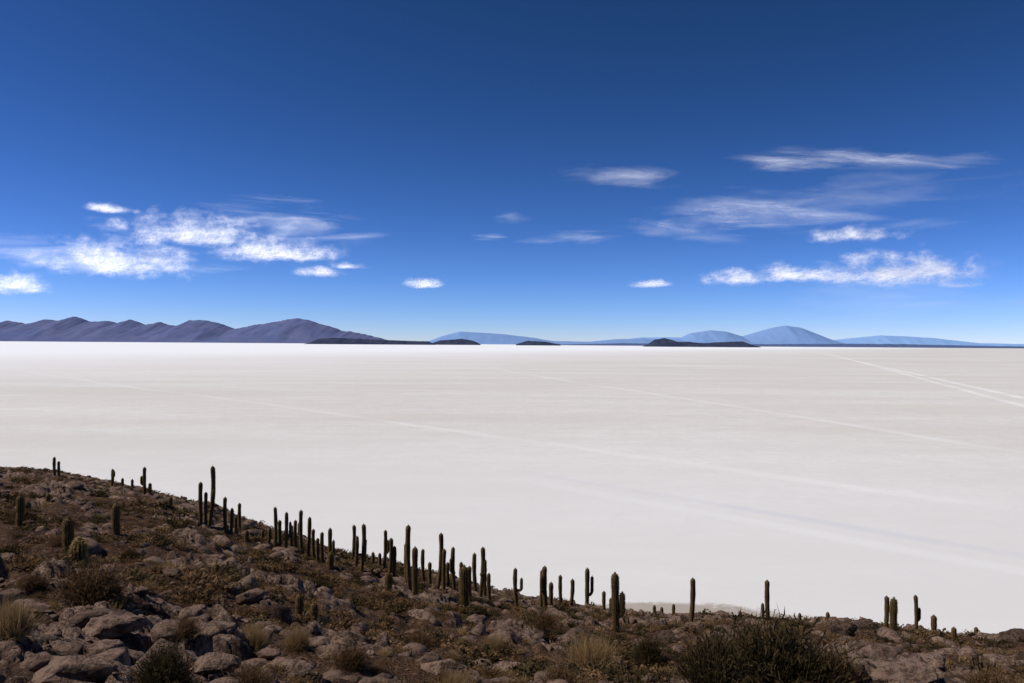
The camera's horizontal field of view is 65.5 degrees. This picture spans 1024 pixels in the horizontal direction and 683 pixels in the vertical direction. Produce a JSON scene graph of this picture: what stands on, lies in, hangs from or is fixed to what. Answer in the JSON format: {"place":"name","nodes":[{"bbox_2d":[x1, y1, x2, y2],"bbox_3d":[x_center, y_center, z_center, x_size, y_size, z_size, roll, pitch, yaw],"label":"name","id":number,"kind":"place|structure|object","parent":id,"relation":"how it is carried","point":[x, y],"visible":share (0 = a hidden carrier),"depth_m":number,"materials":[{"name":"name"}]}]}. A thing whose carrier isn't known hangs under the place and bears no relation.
{"place":"outdoors","nodes":[
{"label":"outdoors","id":0,"kind":"place"},
{"bbox_2d":[0,278,36,290],"bbox_3d":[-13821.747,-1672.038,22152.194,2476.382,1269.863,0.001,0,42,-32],"label":"cloud","id":1,"kind":"structure","parent":0,"point":[19,283],"depth_m":22232.43,"materials":[{"name":"white"}]},
{"bbox_2d":[91,205,120,211],"bbox_3d":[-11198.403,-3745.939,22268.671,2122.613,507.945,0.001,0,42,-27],"label":"cloud","id":2,"kind":"structure","parent":0,"point":[104,208],"depth_m":22220.43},
{"bbox_2d":[76,248,171,271],"bbox_3d":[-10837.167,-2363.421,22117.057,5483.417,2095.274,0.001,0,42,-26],"label":"cloud","id":3,"kind":"structure","parent":0,"point":[112,262],"depth_m":22113.95,"materials":[{"name":"white"}]},
{"bbox_2d":[149,226,231,242],"bbox_3d":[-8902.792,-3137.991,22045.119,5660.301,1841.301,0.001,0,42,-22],"label":"cloud","id":4,"kind":"structure","parent":0,"point":[184,234],"depth_m":22275.88,"materials":[{"name":"white"}]},
{"bbox_2d":[0,317,384,342],"bbox_3d":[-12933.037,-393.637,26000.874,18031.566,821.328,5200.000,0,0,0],"label":"mountain range","id":5,"kind":"structure","parent":0,"point":[78,329],"depth_m":24554.85,"materials":[{"name":"stone"}]},
{"bbox_2d":[237,244,321,259],"bbox_3d":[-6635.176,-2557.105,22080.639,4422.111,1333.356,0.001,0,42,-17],"label":"cloud","id":6,"kind":"structure","parent":0,"point":[259,251],"depth_m":22167.57,"materials":[{"name":"white"}]},
{"bbox_2d":[301,268,330,274],"bbox_3d":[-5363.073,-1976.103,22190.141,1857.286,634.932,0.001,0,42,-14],"label":"cloud","id":7,"kind":"structure","parent":0,"point":[321,271],"depth_m":22226.33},
{"bbox_2d":[306,338,435,344],"bbox_3d":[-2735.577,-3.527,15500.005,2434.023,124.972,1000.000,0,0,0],"label":"island hill","id":8,"kind":"structure","parent":0,"point":[352,341],"depth_m":15232.25,"materials":[{"name":"stone"}]},
{"bbox_2d":[413,280,436,286],"bbox_3d":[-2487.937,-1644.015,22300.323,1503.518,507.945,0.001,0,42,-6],"label":"cloud","id":9,"kind":"structure","parent":0,"point":[422,283],"depth_m":22335.91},
{"bbox_2d":[433,339,480,344],"bbox_3d":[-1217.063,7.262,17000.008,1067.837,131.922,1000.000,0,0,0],"label":"island hill","id":10,"kind":"structure","parent":0,"point":[457,342],"depth_m":16717.38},
{"bbox_2d":[0,341,1023,633],"bbox_3d":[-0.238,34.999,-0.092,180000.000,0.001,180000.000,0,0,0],"label":"salt flat ground","id":11,"kind":"structure","parent":0,"point":[852,483],"depth_m":251.86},
{"bbox_2d":[0,466,1023,682],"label":"rocky hillside terrain","id":12,"kind":"structure","parent":0,"point":[234,642],"depth_m":22.52,"materials":[{"name":"stone"}]},
{"bbox_2d":[14,494,25,525],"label":"cardon cactus","id":13,"kind":"object","parent":12,"relation":"on","point":[20,507],"visible":0.84,"depth_m":26.35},
{"bbox_2d":[0,594,52,640],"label":"dry grass clump","id":14,"kind":"object","parent":12,"relation":"on","point":[15,624],"visible":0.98,"depth_m":8.03,"materials":[{"name":"plant"}]},
{"bbox_2d":[12,570,50,591],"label":"dry shrub","id":15,"kind":"object","parent":12,"relation":"on","point":[30,581],"visible":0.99,"depth_m":11.34,"materials":[{"name":"brown plant"}]},
{"bbox_2d":[12,598,51,618],"bbox_3d":[-6.519,3.638,10.804,0.632,0.238,0.393,0,0,0],"label":"boulder","id":16,"kind":"object","parent":12,"relation":"on","point":[40,605],"visible":0.46,"depth_m":10.77,"materials":[{"name":"stone"}]},
{"bbox_2d":[42,533,61,547],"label":"dry shrub","id":17,"kind":"object","parent":12,"relation":"on","point":[56,541],"visible":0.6,"depth_m":21.73,"materials":[{"name":"brown plant"}]},
{"bbox_2d":[60,515,74,550],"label":"cardon cactus","id":18,"kind":"object","parent":12,"relation":"on","point":[68,531],"visible":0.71,"depth_m":21.06,"materials":[{"name":"plant"}]},
{"bbox_2d":[31,655,117,682],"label":"boulder","id":19,"kind":"object","parent":12,"relation":"on","point":[67,669],"visible":0.89,"depth_m":7.31,"materials":[{"name":"stone"}]},
{"bbox_2d":[68,536,88,561],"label":"cardon cactus","id":20,"kind":"object","parent":12,"relation":"on","point":[79,546],"visible":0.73,"depth_m":16.92,"materials":[{"name":"plant"}]},
{"bbox_2d":[45,555,149,605],"bbox_3d":[-6.242,3.545,11.746,1.578,0.818,1.326,0,0,0],"label":"dry shrub","id":21,"kind":"object","parent":12,"relation":"on","point":[90,588],"visible":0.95,"depth_m":11.65,"materials":[{"name":"brown plant"}]},
{"bbox_2d":[81,611,149,639],"bbox_3d":[-5.273,3.687,10.310,0.828,0.295,0.762,0,0,33],"label":"boulder","id":22,"kind":"object","parent":12,"relation":"on","point":[112,624],"visible":0.8,"depth_m":10.13,"materials":[{"name":"stone"}]},
{"bbox_2d":[111,501,120,534],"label":"cardon cactus","id":23,"kind":"object","parent":12,"relation":"on","point":[115,517],"visible":0.93,"depth_m":25.55,"materials":[{"name":"plant"}]},
{"bbox_2d":[116,547,145,561],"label":"dark thorn shrub","id":24,"kind":"object","parent":12,"relation":"on","point":[131,553],"visible":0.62,"depth_m":20.92,"materials":[{"name":"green plant"}]},
{"bbox_2d":[140,467,146,494],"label":"cardon cactus","id":25,"kind":"object","parent":12,"relation":"on","point":[143,483],"visible":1,"depth_m":56.88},
{"bbox_2d":[115,638,202,682],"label":"dark thorn shrub","id":26,"kind":"object","parent":12,"relation":"on","point":[168,668],"visible":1,"depth_m":6.75,"materials":[{"name":"green plant"}]},
{"bbox_2d":[171,612,206,641],"bbox_3d":[-4.269,3.724,10.371,0.513,0.386,0.512,0,0,0],"label":"dry shrub","id":27,"kind":"object","parent":12,"relation":"on","point":[190,628],"visible":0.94,"depth_m":10.35,"materials":[{"name":"brown plant"}]},
{"bbox_2d":[198,482,202,524],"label":"cardon cactus","id":28,"kind":"object","parent":12,"relation":"on","point":[200,497],"visible":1,"depth_m":38.97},
{"bbox_2d":[204,492,207,524],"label":"cardon cactus","id":29,"kind":"object","parent":12,"relation":"on","point":[205,507],"visible":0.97,"depth_m":39.08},
{"bbox_2d":[208,466,215,526],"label":"cardon cactus","id":30,"kind":"object","parent":12,"relation":"on","point":[212,492],"visible":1,"depth_m":39.28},
{"bbox_2d":[188,652,241,678],"bbox_3d":[-3.229,3.546,8.666,0.526,0.280,0.436,0,0,0],"label":"boulder","id":31,"kind":"object","parent":12,"relation":"on","point":[206,664],"visible":0.78,"depth_m":8.58,"materials":[{"name":"stone"}]},
{"bbox_2d":[223,497,227,532],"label":"cardon cactus","id":32,"kind":"object","parent":12,"relation":"on","point":[225,513],"visible":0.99,"depth_m":39.16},
{"bbox_2d":[215,652,281,682],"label":"dry shrub","id":33,"kind":"object","parent":12,"relation":"on","point":[250,676],"visible":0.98,"depth_m":7.77,"materials":[{"name":"brown plant"}]},
{"bbox_2d":[236,616,279,650],"bbox_3d":[-3.730,4.239,11.482,0.905,0.520,0.804,0,0,0],"label":"dry grass clump","id":34,"kind":"object","parent":12,"relation":"on","point":[258,641],"visible":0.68,"depth_m":11.45,"materials":[{"name":"plant"}]},
{"bbox_2d":[273,507,277,547],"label":"cardon cactus","id":35,"kind":"object","parent":12,"relation":"on","point":[275,525],"visible":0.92,"depth_m":38.70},
{"bbox_2d":[284,512,291,547],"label":"cardon cactus","id":36,"kind":"object","parent":12,"relation":"on","point":[287,536],"visible":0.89,"depth_m":39.29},
{"bbox_2d":[262,656,316,677],"bbox_3d":[-2.900,4.262,10.350,0.718,0.265,0.558,0,0,27],"label":"boulder","id":37,"kind":"object","parent":12,"relation":"on","point":[296,667],"visible":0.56,"depth_m":10.26,"materials":[{"name":"stone"}]},
{"bbox_2d":[293,519,297,547],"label":"cardon cactus","id":38,"kind":"object","parent":12,"relation":"on","point":[295,533],"visible":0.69,"depth_m":40.44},
{"bbox_2d":[278,624,316,651],"bbox_3d":[-3.305,4.510,12.195,0.703,0.442,0.679,0,0,45],"label":"dry grass clump","id":39,"kind":"object","parent":12,"relation":"on","point":[299,635],"visible":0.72,"depth_m":12.15,"materials":[{"name":"plant"}]},
{"bbox_2d":[294,593,303,618],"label":"cardon cactus","id":40,"kind":"object","parent":12,"relation":"on","point":[299,603],"visible":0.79,"depth_m":17.35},
{"bbox_2d":[297,510,302,553],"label":"cardon cactus","id":41,"kind":"object","parent":12,"relation":"on","point":[300,528],"visible":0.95,"depth_m":41.47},
{"bbox_2d":[307,516,311,556],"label":"cardon cactus","id":42,"kind":"object","parent":12,"relation":"on","point":[309,525],"visible":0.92,"depth_m":40.67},
{"bbox_2d":[311,529,314,558],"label":"cardon cactus","id":43,"kind":"object","parent":12,"relation":"on","point":[313,542],"visible":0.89,"depth_m":40.35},
{"bbox_2d":[310,602,318,620],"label":"cardon cactus","id":44,"kind":"object","parent":12,"relation":"on","point":[314,608],"visible":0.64,"depth_m":17.57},
{"bbox_2d":[320,532,323,561],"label":"cardon cactus","id":45,"kind":"object","parent":12,"relation":"on","point":[322,545],"visible":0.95,"depth_m":39.64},
{"bbox_2d":[19,550,633,682],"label":"scrub vegetation","id":46,"kind":"object","parent":12,"relation":"on","point":[487,673],"visible":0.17,"depth_m":12.11,"materials":[{"name":"brown plant"}]},
{"bbox_2d":[309,643,344,658],"bbox_3d":[-2.829,4.811,12.219,0.582,0.348,0.833,1,0,-44],"label":"boulder","id":47,"kind":"object","parent":12,"relation":"on","point":[323,650],"visible":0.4,"depth_m":12.15,"materials":[{"name":"stone"}]},
{"bbox_2d":[327,551,333,569],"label":"cardon cactus","id":48,"kind":"object","parent":12,"relation":"on","point":[330,559],"visible":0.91,"depth_m":36.57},
{"bbox_2d":[327,528,334,552],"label":"cardon cactus","id":49,"kind":"object","parent":12,"relation":"on","point":[331,545],"visible":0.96,"depth_m":36.77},
{"bbox_2d":[327,639,378,673],"bbox_3d":[-2.302,4.537,11.412,0.802,0.531,0.719,0,0,0],"label":"dry shrub","id":50,"kind":"object","parent":12,"relation":"on","point":[349,659],"visible":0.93,"depth_m":11.38,"materials":[{"name":"brown plant"}]},
{"bbox_2d":[351,525,355,558],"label":"cardon cactus","id":51,"kind":"object","parent":12,"relation":"on","point":[353,539],"visible":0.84,"depth_m":44.63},
{"bbox_2d":[355,523,366,571],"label":"cardon cactus","id":52,"kind":"object","parent":12,"relation":"on","point":[363,552],"visible":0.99,"depth_m":38.68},
{"bbox_2d":[383,529,388,567],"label":"cardon cactus","id":53,"kind":"object","parent":12,"relation":"on","point":[386,546],"visible":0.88,"depth_m":48.95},
{"bbox_2d":[384,571,392,591],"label":"cardon cactus","id":54,"kind":"object","parent":12,"relation":"on","point":[388,578],"visible":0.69,"depth_m":31.30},
{"bbox_2d":[388,538,392,572],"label":"cardon cactus","id":55,"kind":"object","parent":12,"relation":"on","point":[390,554],"visible":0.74,"depth_m":39.17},
{"bbox_2d":[392,546,396,575],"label":"cardon cactus","id":56,"kind":"object","parent":12,"relation":"on","point":[394,559],"visible":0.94,"depth_m":39.26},
{"bbox_2d":[405,525,411,590],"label":"cardon cactus","id":57,"kind":"object","parent":12,"relation":"on","point":[407,554],"visible":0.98,"depth_m":33.58,"materials":[{"name":"plant"}]},
{"bbox_2d":[412,546,417,594],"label":"cardon cactus","id":58,"kind":"object","parent":12,"relation":"on","point":[414,569],"visible":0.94,"depth_m":32.43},
{"bbox_2d":[400,630,440,649],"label":"dry shrub","id":59,"kind":"object","parent":12,"relation":"on","point":[422,639],"visible":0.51,"depth_m":18.98,"materials":[{"name":"brown plant"}]},
{"bbox_2d":[421,549,424,580],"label":"cardon cactus","id":60,"kind":"object","parent":12,"relation":"on","point":[422,563],"visible":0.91,"depth_m":49.64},
{"bbox_2d":[437,533,443,589],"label":"cardon cactus","id":61,"kind":"object","parent":12,"relation":"on","point":[441,546],"visible":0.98,"depth_m":39.57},
{"bbox_2d":[419,659,464,675],"bbox_3d":[-1.136,4.988,12.159,0.693,0.234,0.495,0,0,29],"label":"boulder","id":62,"kind":"object","parent":12,"relation":"on","point":[435,666],"visible":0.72,"depth_m":12.10,"materials":[{"name":"stone"}]},
{"bbox_2d":[442,549,446,589],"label":"cardon cactus","id":63,"kind":"object","parent":12,"relation":"on","point":[444,555],"visible":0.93,"depth_m":39.44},
{"bbox_2d":[449,547,456,590],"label":"cardon cactus","id":64,"kind":"object","parent":12,"relation":"on","point":[452,565],"visible":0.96,"depth_m":39.32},
{"bbox_2d":[432,666,479,682],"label":"dry grass clump","id":65,"kind":"object","parent":12,"relation":"on","point":[452,679],"visible":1,"depth_m":11.51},
{"bbox_2d":[459,565,469,610],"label":"cardon cactus","id":66,"kind":"object","parent":12,"relation":"on","point":[464,575],"visible":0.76,"depth_m":32.14,"materials":[{"name":"plant"}]},
{"bbox_2d":[472,552,477,591],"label":"cardon cactus","id":67,"kind":"object","parent":12,"relation":"on","point":[474,574],"visible":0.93,"depth_m":49.14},
{"bbox_2d":[479,546,486,596],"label":"cardon cactus","id":68,"kind":"object","parent":12,"relation":"on","point":[483,569],"visible":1,"depth_m":47.14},
{"bbox_2d":[486,573,490,599],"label":"cardon cactus","id":69,"kind":"object","parent":12,"relation":"on","point":[488,580],"visible":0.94,"depth_m":45.36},
{"bbox_2d":[474,629,510,654],"bbox_3d":[-0.541,8.452,22.374,1.311,0.675,1.304,0,0,0],"label":"dry grass clump","id":70,"kind":"object","parent":12,"relation":"on","point":[494,641],"visible":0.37,"depth_m":22.29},
{"bbox_2d":[0,470,1015,680],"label":"dry grass tufts","id":71,"kind":"object","parent":12,"relation":"on","point":[520,651],"visible":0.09,"depth_m":30.09,"materials":[{"name":"plant"}]},
{"bbox_2d":[492,660,524,671],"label":"boulder","id":72,"kind":"object","parent":12,"relation":"on","point":[503,664],"visible":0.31,"depth_m":17.38,"materials":[{"name":"stone"}]},
{"bbox_2d":[0,467,1018,677],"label":"scattered rocks","id":73,"kind":"object","parent":12,"relation":"on","point":[876,650],"visible":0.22,"depth_m":29.20,"materials":[{"name":"stone"}]},
{"bbox_2d":[0,553,1022,682],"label":"scattered rocks","id":74,"kind":"object","parent":12,"relation":"on","point":[117,649],"visible":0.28,"depth_m":10.86,"materials":[{"name":"stone"}]},
{"bbox_2d":[0,492,1023,682],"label":"scrub vegetation","id":75,"kind":"object","parent":12,"relation":"on","point":[24,561],"visible":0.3,"depth_m":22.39,"materials":[{"name":"brown plant"}]},
{"bbox_2d":[0,466,1023,652],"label":"scrub vegetation","id":76,"kind":"object","parent":12,"relation":"on","point":[920,635],"visible":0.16,"depth_m":49.33,"materials":[{"name":"brown plant"}]},
{"bbox_2d":[5,557,1023,682],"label":"dry grass tufts","id":77,"kind":"object","parent":12,"relation":"on","point":[384,652],"visible":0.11,"depth_m":13.14,"materials":[{"name":"plant"}]},
{"bbox_2d":[513,567,522,605],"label":"cardon cactus","id":78,"kind":"object","parent":12,"relation":"on","point":[515,584],"visible":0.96,"depth_m":46.15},
{"bbox_2d":[539,566,547,608],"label":"cardon cactus","id":79,"kind":"object","parent":12,"relation":"on","point":[543,584],"visible":0.93,"depth_m":48.00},
{"bbox_2d":[527,609,561,631],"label":"dry shrub","id":80,"kind":"object","parent":12,"relation":"on","point":[546,620],"visible":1,"depth_m":28.13,"materials":[{"name":"brown plant"}]},
{"bbox_2d":[548,582,553,604],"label":"cardon cactus","id":81,"kind":"object","parent":12,"relation":"on","point":[550,589],"visible":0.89,"depth_m":52.72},
{"bbox_2d":[558,574,562,602],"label":"cardon cactus","id":82,"kind":"object","parent":12,"relation":"on","point":[560,587],"visible":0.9,"depth_m":58.13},
{"bbox_2d":[537,661,585,682],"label":"dry shrub","id":83,"kind":"object","parent":12,"relation":"on","point":[565,674],"visible":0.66,"depth_m":12.47,"materials":[{"name":"brown plant"}]},
{"bbox_2d":[570,578,574,604],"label":"cardon cactus","id":84,"kind":"object","parent":12,"relation":"on","point":[572,590],"visible":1,"depth_m":54.90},
{"bbox_2d":[545,628,629,668],"bbox_3d":[2.088,8.514,21.931,2.547,1.260,2.335,0,0,0],"label":"dry grass clump","id":85,"kind":"object","parent":12,"relation":"on","point":[589,651],"visible":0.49,"depth_m":21.82,"materials":[{"name":"plant"}]},
{"bbox_2d":[585,567,593,604],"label":"cardon cactus","id":86,"kind":"object","parent":12,"relation":"on","point":[587,580],"visible":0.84,"depth_m":57.67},
{"bbox_2d":[610,572,625,631],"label":"cardon cactus","id":87,"kind":"object","parent":12,"relation":"on","point":[618,607],"visible":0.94,"depth_m":33.64,"materials":[{"name":"plant"}]},
{"bbox_2d":[628,631,668,667],"bbox_3d":[3.810,8.704,22.356,1.280,1.118,1.205,0,0,39],"label":"dark thorn shrub","id":88,"kind":"object","parent":12,"relation":"on","point":[646,650],"visible":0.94,"depth_m":22.23,"materials":[{"name":"green plant"}]},
{"bbox_2d":[656,629,676,640],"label":"boulder","id":89,"kind":"object","parent":12,"relation":"on","point":[665,634],"visible":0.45,"depth_m":29.05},
{"bbox_2d":[689,577,695,621],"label":"cardon cactus","id":90,"kind":"object","parent":12,"relation":"on","point":[692,598],"visible":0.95,"depth_m":40.75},
{"bbox_2d":[667,618,763,682],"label":"dark thorn shrub","id":91,"kind":"object","parent":12,"relation":"on","point":[709,663],"visible":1,"depth_m":13.00,"materials":[{"name":"green plant"}]},
{"bbox_2d":[764,579,769,619],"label":"cardon cactus","id":92,"kind":"object","parent":12,"relation":"on","point":[767,593],"visible":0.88,"depth_m":53.72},
{"bbox_2d":[695,605,868,682],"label":"dark thorn shrub","id":93,"kind":"object","parent":12,"relation":"on","point":[778,658],"visible":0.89,"depth_m":14.38,"materials":[{"name":"green plant"}]},
{"bbox_2d":[811,643,873,682],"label":"dry shrub","id":94,"kind":"object","parent":12,"relation":"on","point":[856,669],"visible":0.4,"depth_m":14.56,"materials":[{"name":"brown plant"}]},
{"bbox_2d":[829,621,857,635],"bbox_3d":[12.749,11.152,30.637,1.002,0.824,0.713,0,0,40],"label":"boulder","id":95,"kind":"object","parent":12,"relation":"on","point":[841,627],"visible":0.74,"depth_m":30.41,"materials":[{"name":"stone"}]},
{"bbox_2d":[854,618,878,629],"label":"boulder","id":96,"kind":"object","parent":12,"relation":"on","point":[864,623],"visible":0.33,"depth_m":43.59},
{"bbox_2d":[884,595,889,626],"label":"cardon cactus","id":97,"kind":"object","parent":12,"relation":"on","point":[886,611],"visible":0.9,"depth_m":49.54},
{"bbox_2d":[888,596,897,630],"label":"cardon cactus","id":98,"kind":"object","parent":12,"relation":"on","point":[893,612],"visible":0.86,"depth_m":45.20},
{"bbox_2d":[869,657,938,682],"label":"boulder","id":99,"kind":"object","parent":12,"relation":"on","point":[912,670],"visible":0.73,"depth_m":15.18,"materials":[{"name":"stone"}]},
{"bbox_2d":[913,595,920,629],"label":"cardon cactus","id":100,"kind":"object","parent":12,"relation":"on","point":[917,614],"visible":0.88,"depth_m":51.16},
{"bbox_2d":[911,652,945,671],"bbox_3d":[9.413,7.261,17.968,1.045,0.345,0.783,0,0,0],"label":"boulder","id":101,"kind":"object","parent":12,"relation":"on","point":[937,659],"visible":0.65,"depth_m":17.84,"materials":[{"name":"stone"}]},
{"bbox_2d":[958,663,1016,682],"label":"dry shrub","id":102,"kind":"object","parent":12,"relation":"on","point":[987,676],"visible":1,"depth_m":15.62,"materials":[{"name":"brown plant"}]},
{"bbox_2d":[997,628,1023,642],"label":"boulder","id":103,"kind":"object","parent":12,"relation":"on","point":[1014,634],"visible":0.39,"depth_m":41.01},
{"bbox_2d":[0,0,1023,343],"label":"sky","id":104,"kind":"structure","parent":0,"point":[536,163],"materials":[{"name":"blue"}]},
{"bbox_2d":[516,341,560,345],"bbox_3d":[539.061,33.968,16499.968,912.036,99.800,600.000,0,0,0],"label":"island hill","id":105,"kind":"structure","parent":0,"point":[541,343],"depth_m":16330.42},
{"bbox_2d":[429,325,845,344],"bbox_3d":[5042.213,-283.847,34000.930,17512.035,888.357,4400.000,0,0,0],"label":"distant mountain range","id":106,"kind":"structure","parent":0,"point":[785,334],"depth_m":33005.53,"materials":[{"name":"stone"}]},
{"bbox_2d":[638,281,663,285],"bbox_3d":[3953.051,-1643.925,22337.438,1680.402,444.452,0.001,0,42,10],"label":"cloud","id":107,"kind":"structure","parent":0,"point":[655,283],"depth_m":22361.52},
{"bbox_2d":[645,338,757,346],"bbox_3d":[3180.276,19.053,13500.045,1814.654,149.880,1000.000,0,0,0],"label":"island hill","id":108,"kind":"structure","parent":0,"point":[663,342],"depth_m":13225.20,"materials":[{"name":"stone"}]},
{"bbox_2d":[721,272,754,282],"bbox_3d":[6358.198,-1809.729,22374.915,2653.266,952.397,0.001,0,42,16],"label":"cloud","id":109,"kind":"structure","parent":0,"point":[741,278],"depth_m":22376.57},
{"bbox_2d":[562,343,1023,347],"bbox_3d":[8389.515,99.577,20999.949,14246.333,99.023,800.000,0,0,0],"label":"shore hills","id":110,"kind":"structure","parent":0,"point":[835,345],"depth_m":20787.57,"materials":[{"name":"stone"}]},
{"bbox_2d":[772,268,825,279],"bbox_3d":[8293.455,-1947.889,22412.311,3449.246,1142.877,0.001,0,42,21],"label":"cloud","id":111,"kind":"structure","parent":0,"point":[779,274],"depth_m":22567.13,"materials":[{"name":"white"}]},
{"bbox_2d":[632,335,1023,345],"bbox_3d":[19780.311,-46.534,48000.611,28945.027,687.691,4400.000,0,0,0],"label":"mountain range","id":112,"kind":"structure","parent":0,"point":[880,339],"depth_m":47145.42,"materials":[{"name":"stone"}]},
{"bbox_2d":[817,229,878,238],"bbox_3d":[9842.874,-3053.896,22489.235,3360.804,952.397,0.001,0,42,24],"label":"cloud","id":113,"kind":"structure","parent":0,"point":[851,233],"depth_m":22608.97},
{"bbox_2d":[839,255,952,281],"bbox_3d":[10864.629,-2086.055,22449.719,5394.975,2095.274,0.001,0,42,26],"label":"cloud","id":114,"kind":"structure","parent":0,"point":[925,268],"depth_m":22456.53,"materials":[{"name":"white"}]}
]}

